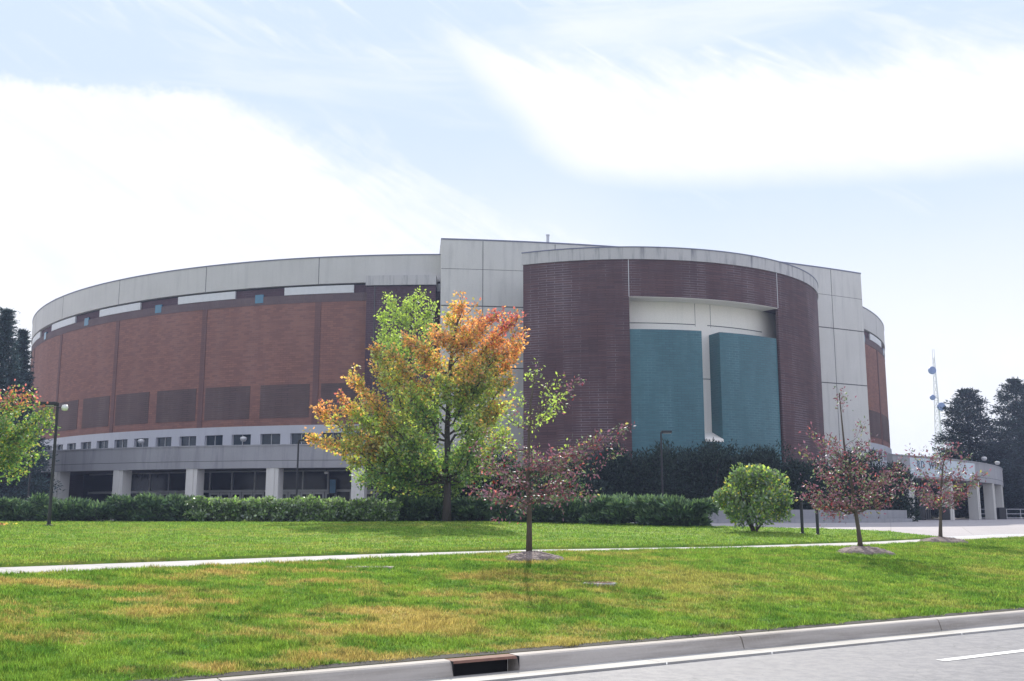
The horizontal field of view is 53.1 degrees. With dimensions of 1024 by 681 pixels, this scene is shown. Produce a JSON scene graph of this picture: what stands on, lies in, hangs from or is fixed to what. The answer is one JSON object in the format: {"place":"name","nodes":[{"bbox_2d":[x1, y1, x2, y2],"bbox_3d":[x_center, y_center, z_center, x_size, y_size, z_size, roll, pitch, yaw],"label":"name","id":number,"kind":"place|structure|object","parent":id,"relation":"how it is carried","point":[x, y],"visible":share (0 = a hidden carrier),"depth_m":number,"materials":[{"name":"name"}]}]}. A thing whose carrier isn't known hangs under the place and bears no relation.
{"place":"outdoors","nodes":[
{"label":"outdoors","id":0,"kind":"place"},
{"bbox_2d":[0,520,937,566],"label":"lawn","id":1,"kind":"structure","parent":0,"point":[132,560],"depth_m":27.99,"materials":[{"name":"green plant"}]},
{"bbox_2d":[0,495,27,519],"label":"juniper","id":2,"kind":"object","parent":1,"relation":"on","point":[4,500],"visible":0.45,"depth_m":49.87,"materials":[{"name":"green plant"}]},
{"bbox_2d":[0,492,58,521],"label":"juniper","id":3,"kind":"object","parent":1,"relation":"on","point":[26,509],"visible":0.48,"depth_m":49.66,"materials":[{"name":"green plant"}]},
{"bbox_2d":[0,379,60,484],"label":"maple tree","id":4,"kind":"object","parent":1,"relation":"on","point":[12,455],"visible":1,"depth_m":39.75,"materials":[{"name":"green plant"}]},
{"bbox_2d":[40,402,67,525],"bbox_3d":[-17.778,4.736,39.464,1.030,4.750,0.340,0,-10,0],"label":"street lamp","id":5,"kind":"object","parent":1,"relation":"on","point":[63,407],"visible":0.97,"depth_m":39.48,"materials":[{"name":"black metal"}]},
{"bbox_2d":[31,496,96,521],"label":"juniper","id":6,"kind":"object","parent":1,"relation":"on","point":[64,509],"visible":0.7,"depth_m":49.13,"materials":[{"name":"green plant"}]},
{"bbox_2d":[69,499,124,521],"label":"juniper","id":7,"kind":"object","parent":1,"relation":"on","point":[108,510],"visible":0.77,"depth_m":49.38,"materials":[{"name":"green plant"}]},
{"bbox_2d":[98,493,162,520],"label":"juniper","id":8,"kind":"object","parent":1,"relation":"on","point":[126,502],"visible":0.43,"depth_m":49.47,"materials":[{"name":"green plant"}]},
{"bbox_2d":[125,491,197,521],"bbox_3d":[-16.988,8.168,49.982,3.482,1.674,2.957,5,-11,-27],"label":"juniper","id":9,"kind":"object","parent":1,"relation":"on","point":[151,507],"visible":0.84,"depth_m":49.18,"materials":[{"name":"green plant"}]},
{"bbox_2d":[162,499,218,521],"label":"juniper","id":10,"kind":"object","parent":1,"relation":"on","point":[177,518],"visible":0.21,"depth_m":49.30,"materials":[{"name":"green plant"}]},
{"bbox_2d":[182,495,225,520],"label":"broadleaf hedge shrub","id":11,"kind":"object","parent":1,"relation":"on","point":[204,507],"visible":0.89,"depth_m":49.02,"materials":[{"name":"green plant"}]},
{"bbox_2d":[212,495,250,521],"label":"broadleaf hedge shrub","id":12,"kind":"object","parent":1,"relation":"on","point":[232,509],"visible":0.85,"depth_m":49.07,"materials":[{"name":"green plant"}]},
{"bbox_2d":[239,495,275,521],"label":"broadleaf hedge shrub","id":13,"kind":"object","parent":1,"relation":"on","point":[256,512],"visible":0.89,"depth_m":48.91,"materials":[{"name":"green plant"}]},
{"bbox_2d":[263,498,301,521],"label":"broadleaf hedge shrub","id":14,"kind":"object","parent":1,"relation":"on","point":[280,510],"visible":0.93,"depth_m":48.96,"materials":[{"name":"green plant"}]},
{"bbox_2d":[288,494,328,521],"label":"broadleaf hedge shrub","id":15,"kind":"object","parent":1,"relation":"on","point":[305,506],"visible":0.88,"depth_m":48.96,"materials":[{"name":"green plant"}]},
{"bbox_2d":[314,496,353,521],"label":"broadleaf hedge shrub","id":16,"kind":"object","parent":1,"relation":"on","point":[333,509],"visible":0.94,"depth_m":48.91,"materials":[{"name":"green plant"}]},
{"bbox_2d":[337,497,374,521],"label":"broadleaf hedge shrub","id":17,"kind":"object","parent":1,"relation":"on","point":[359,511],"visible":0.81,"depth_m":48.98,"materials":[{"name":"green plant"}]},
{"bbox_2d":[355,496,402,521],"bbox_3d":[-6.471,8.162,49.540,2.033,1.383,1.855,9,-13,-44],"label":"broadleaf hedge shrub","id":18,"kind":"object","parent":1,"relation":"on","point":[384,510],"visible":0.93,"depth_m":49.13,"materials":[{"name":"green plant"}]},
{"bbox_2d":[387,493,436,521],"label":"juniper","id":19,"kind":"object","parent":1,"relation":"on","point":[414,509],"visible":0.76,"depth_m":50.41,"materials":[{"name":"green plant"}]},
{"bbox_2d":[301,290,530,521],"bbox_3d":[-4.765,3.236,50.243,11.393,11.356,6.244,0,-10,0],"label":"maple tree","id":20,"kind":"object","parent":1,"relation":"on","point":[404,464],"visible":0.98,"depth_m":49.65,"materials":[{"name":"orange plant"}]},
{"bbox_2d":[346,286,505,499],"bbox_3d":[-4.475,3.345,54.410,8.434,12.523,3.986,2,-10,-10],"label":"linden tree","id":21,"kind":"object","parent":1,"relation":"on","point":[410,305],"visible":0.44,"depth_m":54.70,"materials":[{"name":"green plant"}]},
{"bbox_2d":[418,496,456,520],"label":"juniper","id":22,"kind":"object","parent":1,"relation":"on","point":[437,504],"visible":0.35,"depth_m":50.81,"materials":[{"name":"green plant"}]},
{"bbox_2d":[451,494,503,520],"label":"juniper","id":23,"kind":"object","parent":1,"relation":"on","point":[471,509],"visible":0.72,"depth_m":50.16,"materials":[{"name":"green plant"}]},
{"bbox_2d":[481,495,537,521],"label":"juniper","id":24,"kind":"object","parent":1,"relation":"on","point":[495,514],"visible":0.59,"depth_m":49.58,"materials":[{"name":"green plant"}]},
{"bbox_2d":[515,492,566,522],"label":"juniper","id":25,"kind":"object","parent":1,"relation":"on","point":[541,513],"visible":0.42,"depth_m":47.98,"materials":[{"name":"green plant"}]},
{"bbox_2d":[545,493,589,523],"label":"juniper","id":26,"kind":"object","parent":1,"relation":"on","point":[574,510],"visible":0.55,"depth_m":46.88,"materials":[{"name":"green plant"}]},
{"bbox_2d":[578,492,630,524],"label":"juniper","id":27,"kind":"object","parent":1,"relation":"on","point":[594,515],"visible":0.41,"depth_m":45.71,"materials":[{"name":"green plant"}]},
{"bbox_2d":[601,493,667,524],"bbox_3d":[5.548,7.484,45.297,3.378,1.532,2.776,0,-10,0],"label":"juniper","id":28,"kind":"object","parent":1,"relation":"on","point":[625,512],"visible":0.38,"depth_m":44.62,"materials":[{"name":"green plant"}]},
{"bbox_2d":[630,493,688,525],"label":"juniper","id":29,"kind":"object","parent":1,"relation":"on","point":[645,518],"visible":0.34,"depth_m":43.75,"materials":[{"name":"green plant"}]},
{"bbox_2d":[652,496,719,526],"bbox_3d":[7.410,7.369,43.566,3.024,1.523,2.828,0,-10,0],"label":"juniper","id":30,"kind":"object","parent":1,"relation":"on","point":[695,512],"visible":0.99,"depth_m":42.91,"materials":[{"name":"green plant"}]},
{"bbox_2d":[712,462,797,531],"bbox_3d":[9.036,5.851,38.097,3.180,2.654,2.527,0,-10,0],"label":"round bush","id":31,"kind":"object","parent":1,"relation":"on","point":[770,495],"visible":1,"depth_m":37.77,"materials":[{"name":"green plant"}]},
{"bbox_2d":[799,498,803,532],"bbox_3d":[10.457,6.317,36.964,0.180,1.270,0.175,0,-10,0],"label":"bollard","id":32,"kind":"object","parent":1,"relation":"on","point":[801,515],"visible":0.87,"depth_m":36.93,"materials":[{"name":"black metal"}]},
{"bbox_2d":[815,503,819,534],"bbox_3d":[10.805,6.230,36.269,0.180,1.270,0.175,0,-10,0],"label":"bollard","id":33,"kind":"object","parent":1,"relation":"on","point":[817,523],"visible":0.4,"depth_m":36.20,"materials":[{"name":"black metal"}]},
{"bbox_2d":[0,536,1023,680],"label":"lawn","id":34,"kind":"structure","parent":0,"point":[428,633],"depth_m":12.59,"materials":[{"name":"green plant"}]},
{"bbox_2d":[346,566,393,568],"bbox_3d":[-2.452,3.849,17.198,0.920,0.116,0.320,0,-10,0],"label":"utility cover","id":35,"kind":"object","parent":34,"relation":"on","point":[389,567],"visible":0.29,"depth_m":17.11,"materials":[{"name":"concrete"}]},
{"bbox_2d":[504,550,563,561],"bbox_3d":[0.423,4.143,19.626,1.283,0.264,1.119,0,-10,0],"label":"mulch bed","id":36,"kind":"object","parent":34,"relation":"on","point":[531,555],"visible":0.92,"depth_m":19.37,"materials":[{"name":"brown wood"}]},
{"bbox_2d":[462,358,635,550],"bbox_3d":[0.716,2.289,19.966,3.385,3.992,1.898,0,-10,0],"label":"crabapple tree","id":37,"kind":"object","parent":34,"relation":"on","point":[551,467],"visible":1,"depth_m":19.92,"materials":[{"name":"red plant"}]},
{"bbox_2d":[128,608,1023,680],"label":"soil edge","id":38,"kind":"object","parent":34,"relation":"on","point":[487,653],"visible":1,"depth_m":10.98,"materials":[{"name":"brown soil"}]},
{"bbox_2d":[583,581,614,585],"bbox_3d":[1.376,3.822,15.986,0.540,0.105,0.540,0,-10,0],"label":"manhole cover","id":39,"kind":"object","parent":34,"relation":"on","point":[605,583],"visible":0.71,"depth_m":15.81,"materials":[{"name":"concrete"}]},
{"bbox_2d":[838,546,895,554],"bbox_3d":[8.360,4.997,24.291,1.441,0.261,1.223,0,-10,0],"label":"mulch bed","id":40,"kind":"object","parent":34,"relation":"on","point":[868,550],"visible":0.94,"depth_m":23.93,"materials":[{"name":"soil"}]},
{"bbox_2d":[794,386,910,545],"bbox_3d":[8.199,3.039,24.620,2.916,4.162,1.638,0,-10,0],"label":"crabapple tree","id":41,"kind":"object","parent":40,"relation":"on","point":[883,481],"visible":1,"depth_m":24.53,"materials":[{"name":"red plant"}]},
{"bbox_2d":[919,536,967,542],"bbox_3d":[12.961,6.039,30.909,1.508,0.257,1.284,0,-10,0],"label":"mulch bed","id":42,"kind":"object","parent":34,"relation":"on","point":[942,539],"visible":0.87,"depth_m":30.53,"materials":[{"name":"brown wood"}]},
{"bbox_2d":[903,441,990,536],"bbox_3d":[13.234,4.581,31.214,2.640,3.182,1.588,5,-11,-28],"label":"crabapple tree","id":43,"kind":"object","parent":42,"relation":"on","point":[948,494],"visible":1,"depth_m":31.15,"materials":[{"name":"red plant"}]},
{"bbox_2d":[0,535,1023,573],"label":"sidewalk","id":44,"kind":"structure","parent":0,"point":[37,569],"depth_m":19.60,"materials":[{"name":"concrete"}]},
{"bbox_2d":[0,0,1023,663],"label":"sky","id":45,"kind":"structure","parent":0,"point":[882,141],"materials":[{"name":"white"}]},
{"bbox_2d":[106,517,1023,536],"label":"plaza","id":46,"kind":"structure","parent":0,"point":[963,527],"depth_m":48.01,"materials":[{"name":"concrete"}]},
{"bbox_2d":[0,328,54,500],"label":"spruce","id":47,"kind":"object","parent":46,"relation":"on","point":[24,343],"visible":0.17,"depth_m":86.73,"materials":[{"name":"green plant"}]},
{"bbox_2d":[0,307,65,499],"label":"spruce","id":48,"kind":"object","parent":46,"relation":"on","point":[8,343],"visible":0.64,"depth_m":80.49,"materials":[{"name":"green plant"}]},
{"bbox_2d":[26,452,41,519],"bbox_3d":[-28.722,8.746,61.402,0.780,4.136,0.340,0,-10,0],"label":"street lamp","id":49,"kind":"object","parent":46,"relation":"on","point":[28,494],"visible":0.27,"depth_m":61.41,"materials":[{"name":"black metal"}]},
{"bbox_2d":[296,439,308,495],"bbox_3d":[-12.667,8.382,61.464,0.780,4.875,0.340,0,-10,0],"label":"street lamp","id":50,"kind":"object","parent":46,"relation":"on","point":[301,440],"visible":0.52,"depth_m":61.61,"materials":[{"name":"black metal"}]},
{"bbox_2d":[329,478,336,496],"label":"poster board","id":51,"kind":"object","parent":46,"relation":"on","point":[332,485],"visible":0.72,"depth_m":88.02,"materials":[{"name":"blue paint"}]},
{"bbox_2d":[372,479,424,500],"bbox_3d":[-6.068,8.383,56.263,3.594,3.350,3.156,0,-10,0],"label":"understorey shrub","id":52,"kind":"object","parent":46,"relation":"on","point":[384,494],"visible":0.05,"depth_m":55.56,"materials":[{"name":"green plant"}]},
{"bbox_2d":[424,460,481,500],"bbox_3d":[-3.660,8.394,57.378,3.960,3.713,3.107,0,-10,0],"label":"understorey shrub","id":53,"kind":"object","parent":46,"relation":"on","point":[442,497],"visible":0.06,"depth_m":56.90,"materials":[{"name":"green plant"}]},
{"bbox_2d":[451,447,520,519],"bbox_3d":[-1.532,8.020,57.449,4.574,4.408,3.196,0,-10,0],"label":"understorey shrub","id":54,"kind":"object","parent":46,"relation":"on","point":[480,485],"visible":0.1,"depth_m":56.97,"materials":[{"name":"green plant"}]},
{"bbox_2d":[30,234,1003,519],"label":"arena","id":55,"kind":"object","parent":46,"relation":"on","point":[190,376],"visible":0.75,"depth_m":92.00,"materials":[{"name":"red brick"}]},
{"bbox_2d":[69,443,75,448],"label":"window","id":56,"kind":"structure","parent":55,"relation":"in","point":[71,446],"depth_m":105.93,"materials":[{"name":"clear glass"}]},
{"bbox_2d":[84,318,89,325],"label":"clerestory window","id":57,"kind":"structure","parent":55,"relation":"in","point":[86,320],"depth_m":107.08,"materials":[{"name":"blue glass"}]},
{"bbox_2d":[83,442,90,448],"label":"window","id":58,"kind":"structure","parent":55,"relation":"in","point":[86,445],"depth_m":103.99,"materials":[{"name":"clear glass"}]},
{"bbox_2d":[98,441,107,447],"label":"window","id":59,"kind":"structure","parent":55,"relation":"in","point":[102,444],"depth_m":102.20,"materials":[{"name":"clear glass"}]},
{"bbox_2d":[116,439,127,447],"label":"window","id":60,"kind":"structure","parent":55,"relation":"in","point":[119,443],"depth_m":100.52,"materials":[{"name":"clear glass"}]},
{"bbox_2d":[136,438,148,446],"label":"window","id":61,"kind":"structure","parent":55,"relation":"in","point":[145,444],"depth_m":98.79,"materials":[{"name":"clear glass"}]},
{"bbox_2d":[155,304,162,312],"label":"clerestory window","id":62,"kind":"structure","parent":55,"relation":"in","point":[157,307],"depth_m":100.32,"materials":[{"name":"blue glass"}]},
{"bbox_2d":[157,437,171,446],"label":"window","id":63,"kind":"structure","parent":55,"relation":"in","point":[166,441],"depth_m":97.52,"materials":[{"name":"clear glass"}]},
{"bbox_2d":[181,436,195,445],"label":"window","id":64,"kind":"structure","parent":55,"relation":"in","point":[190,440],"depth_m":96.22,"materials":[{"name":"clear glass"}]},
{"bbox_2d":[206,435,222,444],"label":"window","id":65,"kind":"structure","parent":55,"relation":"in","point":[218,439],"depth_m":95.07,"materials":[{"name":"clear glass"}]},
{"bbox_2d":[233,434,250,444],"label":"window","id":66,"kind":"structure","parent":55,"relation":"in","point":[236,438],"depth_m":94.13,"materials":[{"name":"clear glass"}]},
{"bbox_2d":[240,437,246,444],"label":"floodlight","id":67,"kind":"object","parent":55,"relation":"on","point":[243,439],"visible":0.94,"depth_m":83.27,"materials":[{"name":"white metal"}]},
{"bbox_2d":[255,295,263,303],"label":"clerestory window","id":68,"kind":"structure","parent":55,"relation":"in","point":[258,298],"depth_m":95.77,"materials":[{"name":"blue glass"}]},
{"bbox_2d":[261,434,279,443],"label":"window","id":69,"kind":"structure","parent":55,"relation":"in","point":[266,438],"depth_m":93.26,"materials":[{"name":"clear glass"}]},
{"bbox_2d":[291,433,310,443],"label":"window","id":70,"kind":"structure","parent":55,"relation":"in","point":[294,437],"depth_m":92.64,"materials":[{"name":"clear glass"}]},
{"bbox_2d":[322,433,342,443],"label":"window","id":71,"kind":"structure","parent":55,"relation":"in","point":[327,435],"depth_m":92.04,"materials":[{"name":"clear glass"}]},
{"bbox_2d":[489,457,548,498],"bbox_3d":[0.373,8.238,56.395,3.627,3.672,3.257,0,-10,0],"label":"understorey shrub","id":72,"kind":"object","parent":46,"relation":"on","point":[537,482],"visible":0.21,"depth_m":55.75,"materials":[{"name":"green plant"}]},
{"bbox_2d":[535,470,585,501],"bbox_3d":[2.193,8.638,57.223,3.725,3.245,3.010,-4,-10,23],"label":"understorey shrub","id":73,"kind":"object","parent":46,"relation":"on","point":[553,477],"visible":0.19,"depth_m":56.92,"materials":[{"name":"green plant"}]},
{"bbox_2d":[549,462,614,500],"bbox_3d":[4.208,9.691,65.268,4.782,4.166,4.338,0,-10,0],"label":"evergreen shrub","id":74,"kind":"object","parent":46,"relation":"on","point":[597,483],"visible":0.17,"depth_m":64.56,"materials":[{"name":"green plant"}]},
{"bbox_2d":[569,452,632,519],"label":"evergreen shrub","id":75,"kind":"object","parent":46,"relation":"on","point":[610,468],"visible":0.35,"depth_m":66.21,"materials":[{"name":"green plant"}]},
{"bbox_2d":[591,438,658,496],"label":"evergreen shrub","id":76,"kind":"object","parent":46,"relation":"on","point":[629,467],"visible":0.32,"depth_m":66.68,"materials":[{"name":"green plant"}]},
{"bbox_2d":[615,442,689,521],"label":"evergreen shrub","id":77,"kind":"object","parent":46,"relation":"on","point":[655,481],"visible":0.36,"depth_m":65.49,"materials":[{"name":"green plant"}]},
{"bbox_2d":[660,430,671,495],"bbox_3d":[8.952,7.908,59.516,0.780,5.329,0.340,0,-10,0],"label":"street lamp","id":78,"kind":"object","parent":46,"relation":"on","point":[666,431],"visible":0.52,"depth_m":59.69,"materials":[{"name":"black metal"}]},
{"bbox_2d":[645,438,711,500],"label":"evergreen shrub","id":79,"kind":"object","parent":46,"relation":"on","point":[680,467],"visible":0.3,"depth_m":66.77,"materials":[{"name":"green plant"}]},
{"bbox_2d":[677,439,741,508],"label":"evergreen shrub","id":80,"kind":"object","parent":46,"relation":"on","point":[716,475],"visible":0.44,"depth_m":66.62,"materials":[{"name":"green plant"}]},
{"bbox_2d":[699,437,757,497],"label":"evergreen shrub","id":81,"kind":"object","parent":46,"relation":"on","point":[731,448],"visible":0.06,"depth_m":68.56,"materials":[{"name":"green plant"}]},
{"bbox_2d":[721,439,799,509],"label":"evergreen shrub","id":82,"kind":"object","parent":46,"relation":"on","point":[766,457],"visible":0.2,"depth_m":66.91,"materials":[{"name":"green plant"}]},
{"bbox_2d":[764,458,818,509],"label":"evergreen shrub","id":83,"kind":"object","parent":46,"relation":"on","point":[795,479],"visible":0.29,"depth_m":66.39,"materials":[{"name":"green plant"}]},
{"bbox_2d":[708,510,912,522],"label":"planter wall","id":84,"kind":"structure","parent":46,"relation":"on","point":[890,516],"depth_m":62.80,"materials":[{"name":"concrete"}]},
{"bbox_2d":[783,454,843,509],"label":"evergreen shrub","id":85,"kind":"object","parent":46,"relation":"on","point":[820,483],"visible":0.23,"depth_m":67.52,"materials":[{"name":"green plant"}]},
{"bbox_2d":[810,464,874,509],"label":"evergreen shrub","id":86,"kind":"object","parent":46,"relation":"on","point":[856,487],"visible":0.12,"depth_m":69.15,"materials":[{"name":"green plant"}]},
{"bbox_2d":[832,447,898,509],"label":"evergreen shrub","id":87,"kind":"object","parent":46,"relation":"on","point":[876,469],"visible":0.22,"depth_m":70.55,"materials":[{"name":"green plant"}]},
{"bbox_2d":[879,460,921,521],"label":"evergreen shrub","id":88,"kind":"object","parent":46,"relation":"on","point":[903,502],"visible":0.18,"depth_m":72.45,"materials":[{"name":"green plant"}]},
{"bbox_2d":[915,506,925,519],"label":"litter bin","id":89,"kind":"object","parent":46,"relation":"on","point":[923,513],"visible":0.68,"depth_m":83.51,"materials":[{"name":"black paint"}]},
{"bbox_2d":[942,507,949,519],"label":"litter bin","id":90,"kind":"object","parent":46,"relation":"on","point":[946,515],"visible":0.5,"depth_m":86.45,"materials":[{"name":"black paint"}]},
{"bbox_2d":[937,450,981,517],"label":"pine tree","id":91,"kind":"object","parent":46,"relation":"on","point":[959,516],"visible":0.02,"depth_m":136.89,"materials":[{"name":"green plant"}]},
{"bbox_2d":[929,387,1010,517],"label":"pine tree","id":92,"kind":"object","parent":46,"relation":"on","point":[964,433],"visible":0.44,"depth_m":126.72,"materials":[{"name":"green plant"}]},
{"bbox_2d":[996,507,1006,518],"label":"litter bin","id":93,"kind":"object","parent":46,"relation":"on","point":[1001,512],"visible":1,"depth_m":98.33,"materials":[{"name":"grey metal"}]},
{"bbox_2d":[981,453,1022,517],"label":"pine tree","id":94,"kind":"object","parent":46,"relation":"on","point":[1008,516],"depth_m":130.67,"materials":[{"name":"green plant"}]},
{"bbox_2d":[982,376,1023,518],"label":"pine tree","id":95,"kind":"object","parent":46,"relation":"on","point":[1011,395],"visible":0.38,"depth_m":125.84,"materials":[{"name":"green plant"}]},
{"bbox_2d":[996,411,1023,517],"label":"pine tree","id":96,"kind":"object","parent":46,"relation":"on","point":[1016,468],"visible":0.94,"depth_m":121.12,"materials":[{"name":"green plant"}]},
{"bbox_2d":[507,628,1023,680],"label":"road","id":97,"kind":"structure","parent":0,"point":[911,660],"depth_m":10.99,"materials":[{"name":"grey asphalt"}]},
{"bbox_2d":[415,622,1023,680],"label":"gutter","id":98,"kind":"object","parent":97,"relation":"on","point":[542,672],"visible":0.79,"depth_m":11.62,"materials":[{"name":"concrete"}]},
{"bbox_2d":[186,610,1023,680],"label":"kerb","id":99,"kind":"structure","parent":98,"relation":"on","point":[420,670],"depth_m":11.60,"materials":[{"name":"concrete"}]},
{"bbox_2d":[446,654,518,675],"bbox_3d":[-0.312,3.426,10.486,0.782,0.355,0.260,6,-11,-32],"label":"storm drain","id":100,"kind":"object","parent":99,"relation":"in","point":[461,666],"visible":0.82,"depth_m":10.58,"materials":[{"name":"metal"}]},
{"bbox_2d":[937,649,1023,660],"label":"lane marking","id":101,"kind":"object","parent":97,"relation":"on","point":[981,655],"visible":1,"depth_m":11.73,"materials":[{"name":"paint"}]},
{"bbox_2d":[928,351,944,454],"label":"radio mast","id":102,"kind":"object","parent":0,"point":[932,370],"visible":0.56,"depth_m":250.68,"materials":[{"name":"white metal"}]}
]}

